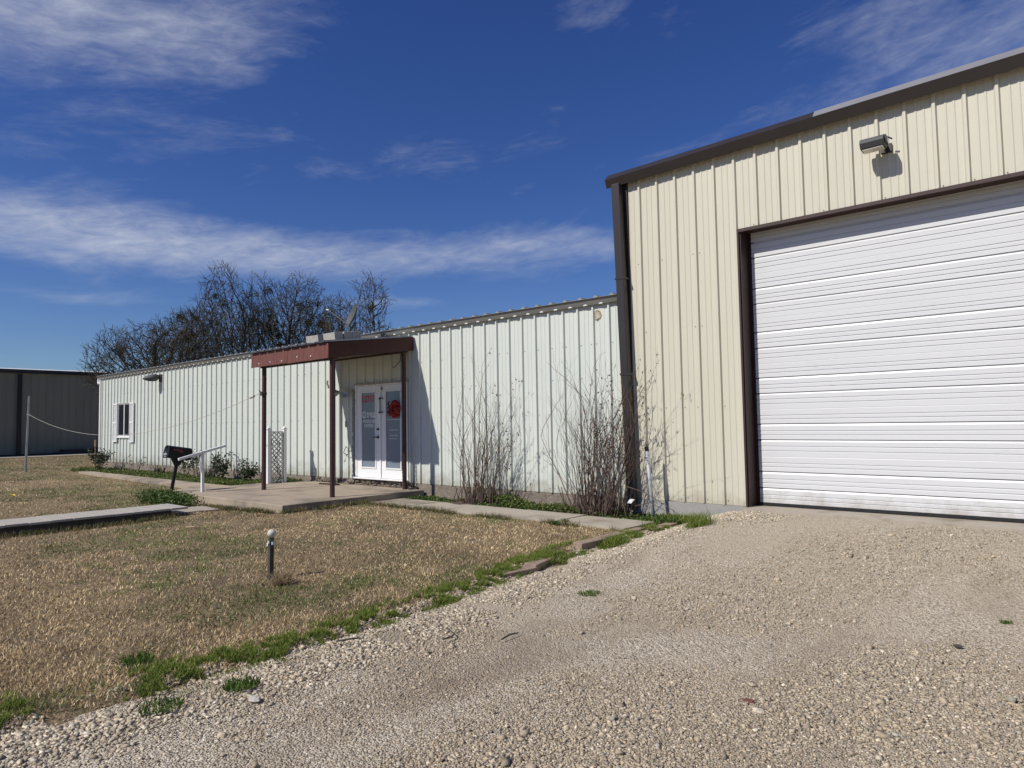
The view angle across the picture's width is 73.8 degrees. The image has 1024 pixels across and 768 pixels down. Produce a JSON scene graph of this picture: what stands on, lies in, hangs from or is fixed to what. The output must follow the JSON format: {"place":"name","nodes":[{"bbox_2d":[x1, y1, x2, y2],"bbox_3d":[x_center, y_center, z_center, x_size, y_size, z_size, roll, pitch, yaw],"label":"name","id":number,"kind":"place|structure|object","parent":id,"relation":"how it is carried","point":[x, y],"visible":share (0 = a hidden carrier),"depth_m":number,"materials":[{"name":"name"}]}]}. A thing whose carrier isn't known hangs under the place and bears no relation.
{"place":"outdoors","nodes":[
{"label":"outdoors","id":0,"kind":"place"},
{"bbox_2d":[0,453,94,457],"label":"gravel path","id":1,"kind":"structure","parent":0,"point":[45,455],"depth_m":38.92,"materials":[{"name":"stone"}]},
{"bbox_2d":[0,368,118,456],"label":"metal barn","id":2,"kind":"structure","parent":0,"point":[66,400],"depth_m":40.98,"materials":[{"name":"metal"}]},
{"bbox_2d":[60,448,97,453],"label":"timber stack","id":3,"kind":"object","parent":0,"point":[71,451],"visible":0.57,"depth_m":41.22,"materials":[{"name":"wood"}]},
{"bbox_2d":[78,471,228,488],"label":"side path","id":4,"kind":"structure","parent":0,"point":[178,483],"depth_m":18.80,"materials":[{"name":"concrete"}]},
{"bbox_2d":[172,505,221,514],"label":"path","id":5,"kind":"structure","parent":0,"point":[195,509],"depth_m":12.22,"materials":[{"name":"concrete"}]},
{"bbox_2d":[0,455,658,734],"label":"lawn","id":6,"kind":"structure","parent":0,"point":[58,717],"depth_m":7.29,"materials":[{"name":"plant"}]},
{"bbox_2d":[24,396,29,471],"bbox_3d":[-17.366,1.807,24.428,0.295,2.751,0.090,-4,-4,41],"label":"steel pole","id":7,"kind":"object","parent":6,"relation":"on","point":[26,447],"visible":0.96,"depth_m":24.40,"materials":[{"name":"metal"}]},
{"bbox_2d":[30,393,259,434],"bbox_3d":[-11.322,1.016,19.390,15.704,0.889,0.050,-4,-4,40],"label":"cable","id":8,"kind":"object","parent":7,"relation":"attached to","point":[253,396],"visible":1,"depth_m":16.59,"materials":[{"name":"grey metal"}]},
{"bbox_2d":[0,504,187,536],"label":"concrete walkway","id":9,"kind":"structure","parent":6,"relation":"on","point":[58,521],"depth_m":10.56,"materials":[{"name":"grey concrete"}]},
{"bbox_2d":[86,447,115,468],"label":"rose bush","id":10,"kind":"object","parent":6,"relation":"on","point":[99,457],"visible":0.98,"depth_m":24.01,"materials":[{"name":"green plant"}]},
{"bbox_2d":[124,456,145,469],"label":"rose bush","id":11,"kind":"object","parent":6,"relation":"on","point":[137,463],"visible":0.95,"depth_m":22.29,"materials":[{"name":"green plant"}]},
{"bbox_2d":[114,648,156,667],"bbox_3d":[-2.431,1.767,4.402,0.231,0.064,0.246,-4,-4,41],"label":"weed tuft","id":12,"kind":"object","parent":6,"relation":"on","point":[144,658],"visible":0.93,"depth_m":4.40,"materials":[{"name":"green plant"}]},
{"bbox_2d":[76,310,223,392],"bbox_3d":[-17.422,-0.050,33.159,5.212,7.403,6.329,-4,-4,41],"label":"bare tree","id":13,"kind":"object","parent":6,"relation":"on","point":[120,350],"visible":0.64,"depth_m":32.70,"materials":[{"name":"brown plant"}]},
{"bbox_2d":[152,344,155,366],"bbox_3d":[-17.038,0.838,32.420,0.171,5.511,0.180,-4,-4,41],"label":"wooden post","id":14,"kind":"object","parent":6,"relation":"on","point":[154,359],"visible":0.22,"depth_m":32.47,"materials":[{"name":"wood"}]},
{"bbox_2d":[151,464,168,472],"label":"iris clump","id":15,"kind":"object","parent":6,"relation":"on","point":[159,470],"visible":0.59,"depth_m":21.04,"materials":[{"name":"green plant"}]},
{"bbox_2d":[122,488,204,506],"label":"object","id":16,"kind":"object","parent":6,"relation":"on","point":[163,496],"visible":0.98,"depth_m":13.25,"materials":[{"name":"green plant"}]},
{"bbox_2d":[163,445,191,490],"bbox_3d":[-6.940,1.856,14.170,0.213,1.190,0.540,-3,-4,36],"label":"mailbox","id":17,"kind":"object","parent":6,"relation":"on","point":[174,453],"visible":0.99,"depth_m":14.09,"materials":[{"name":"black metal"}]},
{"bbox_2d":[163,445,169,457],"bbox_3d":[-7.090,1.385,14.001,0.210,0.263,0.056,-3,-4,35],"label":"door","id":18,"kind":"structure","parent":17,"relation":"in","point":[167,448],"depth_m":13.99,"materials":[{"name":"black metal"}]},
{"bbox_2d":[69,466,303,485],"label":"flower bed weeds","id":19,"kind":"object","parent":6,"relation":"on","point":[192,478],"visible":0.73,"depth_m":19.61,"materials":[{"name":"green plant"}]},
{"bbox_2d":[137,305,236,364],"bbox_3d":[-17.921,-0.323,37.991,4.824,8.528,5.126,-4,-4,41],"label":"bare tree","id":20,"kind":"object","parent":6,"relation":"on","point":[180,314],"visible":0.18,"depth_m":37.67,"materials":[{"name":"brown plant"}]},
{"bbox_2d":[179,460,194,476],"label":"rose bush","id":21,"kind":"object","parent":6,"relation":"on","point":[185,465],"visible":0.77,"depth_m":19.83,"materials":[{"name":"green plant"}]},
{"bbox_2d":[189,449,204,476],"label":"rose bush","id":22,"kind":"object","parent":6,"relation":"on","point":[194,459],"visible":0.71,"depth_m":19.43,"materials":[{"name":"green plant"}]},
{"bbox_2d":[195,467,215,477],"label":"iris clump","id":23,"kind":"object","parent":6,"relation":"on","point":[208,474],"visible":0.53,"depth_m":19.05,"materials":[{"name":"green plant"}]},
{"bbox_2d":[209,451,234,477],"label":"rose bush","id":24,"kind":"object","parent":6,"relation":"on","point":[223,467],"visible":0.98,"depth_m":18.44,"materials":[{"name":"green plant"}]},
{"bbox_2d":[172,258,286,361],"bbox_3d":[-15.283,-1.497,37.129,5.398,10.678,5.881,-4,-4,41],"label":"bare tree","id":25,"kind":"object","parent":6,"relation":"on","point":[224,313],"visible":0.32,"depth_m":36.68,"materials":[{"name":"brown plant"}]},
{"bbox_2d":[237,458,261,480],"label":"rose bush","id":26,"kind":"object","parent":6,"relation":"on","point":[248,473],"visible":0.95,"depth_m":17.42,"materials":[{"name":"green plant"}]},
{"bbox_2d":[267,529,275,577],"bbox_3d":[-2.392,1.739,6.786,0.087,0.582,0.083,-4,-4,41],"label":"bollard light","id":27,"kind":"object","parent":6,"relation":"on","point":[271,533],"visible":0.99,"depth_m":6.78,"materials":[{"name":"grey plastic"}]},
{"bbox_2d":[226,269,328,353],"bbox_3d":[-12.817,-1.292,38.159,5.375,10.278,5.734,-4,-4,41],"label":"bare tree","id":28,"kind":"object","parent":6,"relation":"on","point":[301,306],"visible":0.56,"depth_m":37.71,"materials":[{"name":"brown plant"}]},
{"bbox_2d":[260,568,301,585],"bbox_3d":[-2.223,1.832,6.540,0.463,0.163,0.460,-4,-4,41],"label":"grass clump","id":29,"kind":"object","parent":6,"relation":"on","point":[283,579],"visible":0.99,"depth_m":6.49,"materials":[{"name":"beige plant"}]},
{"bbox_2d":[0,499,618,538],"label":"concrete walkway","id":30,"kind":"structure","parent":6,"relation":"on","point":[294,510],"depth_m":11.08,"materials":[{"name":"beige concrete"}]},
{"bbox_2d":[280,306,351,345],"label":"bare tree","id":31,"kind":"object","parent":6,"relation":"on","point":[316,325],"visible":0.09,"depth_m":40.03,"materials":[{"name":"brown plant"}]},
{"bbox_2d":[310,270,394,333],"bbox_3d":[-8.536,-1.314,37.100,4.350,10.052,4.209,-2,-3,22],"label":"bare tree","id":32,"kind":"object","parent":6,"relation":"on","point":[370,312],"visible":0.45,"depth_m":37.00,"materials":[{"name":"brown plant"}]},
{"bbox_2d":[452,501,473,504],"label":"bare earth","id":33,"kind":"structure","parent":6,"relation":"on","point":[459,503],"depth_m":12.07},
{"bbox_2d":[438,348,523,504],"bbox_3d":[-0.472,0.753,11.935,2.307,2.933,1.022,-4,-4,41],"label":"dead shrub","id":34,"kind":"object","parent":33,"relation":"on","point":[480,496],"visible":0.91,"depth_m":12.05,"materials":[{"name":"brown plant"}]},
{"bbox_2d":[373,498,654,529],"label":"footpath","id":35,"kind":"structure","parent":6,"relation":"on","point":[587,521],"depth_m":10.53,"materials":[{"name":"concrete"}]},
{"bbox_2d":[502,565,536,576],"bbox_3d":[0.047,1.948,6.870,0.440,0.170,0.140,2,1,-41],"label":"edging block","id":36,"kind":"object","parent":6,"relation":"on","point":[523,570],"depth_m":6.85,"materials":[{"name":"concrete"}]},
{"bbox_2d":[524,556,554,570],"bbox_3d":[0.290,1.943,7.222,0.140,0.170,0.480,4,0,27],"label":"edging block","id":37,"kind":"object","parent":6,"relation":"on","point":[539,564],"depth_m":7.10,"materials":[{"name":"concrete"}]},
{"bbox_2d":[404,493,687,524],"bbox_3d":[0.281,2.023,11.471,5.686,0.333,0.678,-4,-4,41],"label":"ground cover","id":38,"kind":"object","parent":6,"relation":"on","point":[515,501],"visible":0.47,"depth_m":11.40,"materials":[{"name":"green plant"}]},
{"bbox_2d":[551,520,559,525],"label":"weed tuft","id":39,"kind":"object","parent":6,"relation":"on","point":[555,522],"visible":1,"depth_m":9.51,"materials":[{"name":"green plant"}]},
{"bbox_2d":[573,537,607,549],"bbox_3d":[0.934,1.936,8.093,0.500,0.170,0.140,2,-2,-45],"label":"edging block","id":40,"kind":"object","parent":6,"relation":"on","point":[585,544],"depth_m":7.99,"materials":[{"name":"concrete"}]},
{"bbox_2d":[595,532,624,537],"bbox_3d":[1.232,1.967,8.522,0.140,0.170,0.480,-3,-3,43],"label":"edging block","id":41,"kind":"object","parent":6,"relation":"on","point":[605,536],"depth_m":8.53,"materials":[{"name":"concrete"}]},
{"bbox_2d":[624,527,644,531],"bbox_3d":[1.570,1.990,8.903,0.140,0.170,0.480,-5,-5,38],"label":"edging block","id":42,"kind":"object","parent":6,"relation":"on","point":[638,528],"depth_m":8.98,"materials":[{"name":"concrete"}]},
{"bbox_2d":[645,446,654,515],"bbox_3d":[2.024,1.486,9.989,0.147,1.141,0.062,-4,-4,41],"label":"vent pipe","id":43,"kind":"object","parent":6,"relation":"on","point":[650,482],"visible":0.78,"depth_m":9.97,"materials":[{"name":"white plastic"}]},
{"bbox_2d":[590,510,716,549],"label":"tall grass","id":44,"kind":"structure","parent":6,"relation":"on","point":[699,520],"depth_m":8.36,"materials":[{"name":"green plant"}]},
{"bbox_2d":[651,522,677,530],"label":"edging block","id":45,"kind":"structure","parent":6,"relation":"on","point":[672,524],"depth_m":9.31,"materials":[{"name":"concrete"}]},
{"bbox_2d":[0,511,1023,767],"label":"gravel driveway","id":46,"kind":"structure","parent":0,"point":[766,539],"depth_m":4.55,"materials":[{"name":"beige gravel"}]},
{"bbox_2d":[135,694,185,716],"bbox_3d":[-1.931,1.753,3.748,0.248,0.042,0.262,0,-3,-20],"label":"weed tuft","id":47,"kind":"object","parent":46,"relation":"on","point":[162,709],"visible":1,"depth_m":3.74,"materials":[{"name":"green plant"}]},
{"bbox_2d":[222,673,261,692],"bbox_3d":[-1.602,1.757,4.019,0.236,0.053,0.217,-4,-4,41],"label":"weed tuft","id":48,"kind":"object","parent":46,"relation":"on","point":[237,685],"visible":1,"depth_m":4.01,"materials":[{"name":"green plant"}]},
{"bbox_2d":[248,695,259,702],"bbox_3d":[-1.447,1.769,3.829,0.095,0.032,0.055,-4,-4,41],"label":"white stone","id":49,"kind":"object","parent":46,"relation":"on","point":[253,698],"visible":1,"depth_m":3.81,"materials":[{"name":"white stone"}]},
{"bbox_2d":[0,523,684,726],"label":"edge weeds","id":50,"kind":"object","parent":46,"relation":"on","point":[276,649],"visible":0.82,"depth_m":4.87,"materials":[{"name":"green plant"}]},
{"bbox_2d":[336,637,359,641],"bbox_3d":[-1.143,1.784,4.765,0.169,0.020,0.034,0,-3,-24],"label":"stick","id":51,"kind":"object","parent":46,"relation":"on","point":[347,639],"visible":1,"depth_m":4.75,"materials":[{"name":"wood"}]},
{"bbox_2d":[443,628,454,639],"bbox_3d":[-0.446,1.794,4.898,0.070,0.020,0.224,-1,-3,4],"label":"stick","id":52,"kind":"object","parent":46,"relation":"on","point":[449,636],"visible":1,"depth_m":4.82,"materials":[{"name":"brown wood"}]},
{"bbox_2d":[501,632,517,639],"bbox_3d":[-0.016,1.784,4.842,0.014,0.020,0.183,-4,-4,39],"label":"stick","id":53,"kind":"object","parent":46,"relation":"on","point":[509,635],"visible":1,"depth_m":4.83,"materials":[{"name":"wood"}]},
{"bbox_2d":[578,588,599,596],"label":"weed tuft","id":54,"kind":"object","parent":46,"relation":"on","point":[592,594],"visible":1,"depth_m":6.04,"materials":[{"name":"green plant"}]},
{"bbox_2d":[742,698,755,702],"bbox_3d":[1.284,1.721,3.706,0.064,0.021,0.053,-1,-3,-2],"label":"brick chip","id":55,"kind":"object","parent":46,"relation":"on","point":[749,700],"visible":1,"depth_m":3.69,"materials":[{"name":"red brick"}]},
{"bbox_2d":[999,618,1012,623],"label":"weed tuft","id":56,"kind":"object","parent":46,"relation":"on","point":[1004,621],"visible":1,"depth_m":4.86,"materials":[{"name":"green plant"}]},
{"bbox_2d":[0,0,1023,371],"label":"sky","id":57,"kind":"structure","parent":0,"point":[461,154],"materials":[{"name":"blue"}]},
{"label":"bare earth","id":58,"kind":"structure","parent":0,"visible":0},
{"bbox_2d":[534,348,676,517],"bbox_3d":[1.355,0.673,10.254,2.982,2.862,1.193,-4,-4,41],"label":"dead shrub","id":59,"kind":"object","parent":58,"relation":"on","point":[608,506],"visible":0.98,"depth_m":10.41,"materials":[{"name":"brown plant"}]},
{"bbox_2d":[626,486,677,514],"bbox_3d":[1.997,1.655,9.676,0.076,0.354,0.949,1,-4,-37],"label":"fallen branch","id":60,"kind":"object","parent":59,"relation":"on","point":[650,502],"visible":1,"depth_m":9.72,"materials":[{"name":"wood"}]},
{"label":"ground","id":61,"kind":"structure","parent":0,"visible":0},
{"bbox_2d":[173,481,423,512],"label":"porch slab","id":62,"kind":"structure","parent":61,"relation":"on","point":[309,495],"depth_m":13.18,"materials":[{"name":"concrete"}]},
{"bbox_2d":[178,444,226,491],"bbox_3d":[-6.346,1.782,13.995,0.060,1.045,0.984,-4,-4,41],"label":"handrail","id":63,"kind":"object","parent":62,"relation":"on","point":[201,461],"visible":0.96,"depth_m":13.96,"materials":[{"name":"white paint"}]},
{"bbox_2d":[266,426,287,483],"bbox_3d":[-5.481,1.680,15.879,0.104,1.410,0.510,-4,-4,41],"label":"trellis","id":64,"kind":"object","parent":62,"relation":"on","point":[269,453],"visible":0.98,"depth_m":15.87,"materials":[{"name":"white paint"}]},
{"bbox_2d":[271,437,282,481],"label":"climbing vine","id":65,"kind":"object","parent":64,"relation":"attached to","point":[277,462],"visible":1,"depth_m":15.86,"materials":[{"name":"green plant"}]},
{"bbox_2d":[249,335,413,496],"bbox_3d":[-3.748,0.600,14.094,2.860,3.139,2.070,-4,-4,41],"label":"porch canopy","id":66,"kind":"object","parent":62,"relation":"on","point":[331,351],"visible":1,"depth_m":13.43,"materials":[{"name":"brown metal"}]},
{"bbox_2d":[306,335,323,342],"bbox_3d":[-4.012,-0.896,13.964,0.392,0.190,0.195,-3,3,37],"label":"cinder block","id":67,"kind":"object","parent":66,"relation":"on","point":[312,339],"depth_m":13.86,"materials":[{"name":"grey concrete"}]},
{"bbox_2d":[323,332,342,339],"bbox_3d":[-3.577,-0.929,13.647,0.392,0.190,0.195,-4,3,41],"label":"cinder block","id":68,"kind":"object","parent":66,"relation":"on","point":[333,336],"depth_m":13.54,"materials":[{"name":"grey concrete"}]},
{"bbox_2d":[326,303,356,330],"bbox_3d":[-3.455,-1.261,14.380,0.988,0.817,0.467,-4,-4,41],"label":"satellite dish","id":69,"kind":"object","parent":66,"relation":"on","point":[351,317],"visible":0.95,"depth_m":14.32,"materials":[{"name":"metal"}]},
{"bbox_2d":[343,331,352,338],"bbox_3d":[-3.430,-0.950,13.806,0.392,0.190,0.195,-4,3,40],"label":"cinder block","id":70,"kind":"object","parent":66,"relation":"on","point":[347,335],"depth_m":13.67,"materials":[{"name":"grey concrete"}]},
{"bbox_2d":[352,331,360,338],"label":"cinder block","id":71,"kind":"object","parent":66,"relation":"on","point":[356,334],"depth_m":13.82,"materials":[{"name":"grey concrete"}]},
{"bbox_2d":[402,437,418,489],"bbox_3d":[-2.112,1.612,13.901,0.563,1.059,0.467,-4,-4,41],"label":"chain","id":72,"kind":"object","parent":66,"relation":"hanging from","point":[413,487],"visible":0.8,"depth_m":13.74,"materials":[{"name":"metal"}]},
{"bbox_2d":[97,293,629,512],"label":"office building","id":73,"kind":"structure","parent":61,"relation":"on","point":[523,343],"depth_m":13.86,"materials":[{"name":"white metal"}]},
{"bbox_2d":[117,402,128,437],"bbox_3d":[-13.742,1.289,24.205,1.230,1.240,0.120,-4,-4,41],"label":"window","id":74,"kind":"structure","parent":73,"relation":"in","point":[123,408],"depth_m":24.22,"materials":[{"name":"white glass"}]},
{"bbox_2d":[143,374,161,381],"bbox_3d":[-11.647,-0.199,22.105,0.580,0.247,0.237,0,-3,-20],"label":"wall lamp","id":75,"kind":"object","parent":73,"relation":"attached to","point":[153,377],"visible":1,"depth_m":22.03,"materials":[{"name":"metal"}]},
{"bbox_2d":[335,387,348,397],"bbox_3d":[-3.817,0.192,15.421,0.429,0.248,0.246,-2,-3,21],"label":"floodlight","id":76,"kind":"object","parent":73,"relation":"attached to","point":[343,392],"visible":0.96,"depth_m":15.33,"materials":[{"name":"metal"}]},
{"bbox_2d":[357,385,381,477],"bbox_3d":[-3.129,1.039,14.881,0.859,1.980,0.114,-4,-4,41],"label":"door","id":77,"kind":"structure","parent":73,"relation":"in","point":[369,456],"depth_m":14.90,"materials":[{"name":"white paint"}]},
{"bbox_2d":[379,384,401,478],"bbox_3d":[-2.503,0.998,14.345,0.850,1.980,0.100,-4,-4,41],"label":"door","id":78,"kind":"structure","parent":73,"relation":"in","point":[391,428],"depth_m":14.40,"materials":[{"name":"white paint"}]},
{"bbox_2d":[387,400,400,417],"bbox_3d":[-2.467,0.522,14.229,0.395,0.383,0.122,-4,-4,41],"label":"wreath","id":79,"kind":"object","parent":73,"relation":"hanging from","point":[394,406],"visible":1,"depth_m":14.18,"materials":[{"name":"red plant"}]},
{"bbox_2d":[605,47,1023,531],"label":"warehouse","id":80,"kind":"structure","parent":61,"relation":"on","point":[821,312],"depth_m":8.80,"materials":[{"name":"beige metal"}]},
{"bbox_2d":[859,134,891,154],"bbox_3d":[4.425,-2.897,8.261,0.319,0.163,0.349,-4,-4,41],"label":"wall lamp","id":81,"kind":"object","parent":80,"relation":"attached to","point":[875,144],"visible":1,"depth_m":8.18,"materials":[{"name":"grey metal"}]},
{"bbox_2d":[742,505,1023,531],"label":"door slab","id":82,"kind":"structure","parent":80,"relation":"in","point":[870,516],"depth_m":8.11,"materials":[{"name":"concrete"}]},
{"bbox_2d":[751,180,1023,522],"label":"overhead door","id":83,"kind":"structure","parent":80,"relation":"in","point":[889,341],"depth_m":8.42,"materials":[{"name":"white metal"}]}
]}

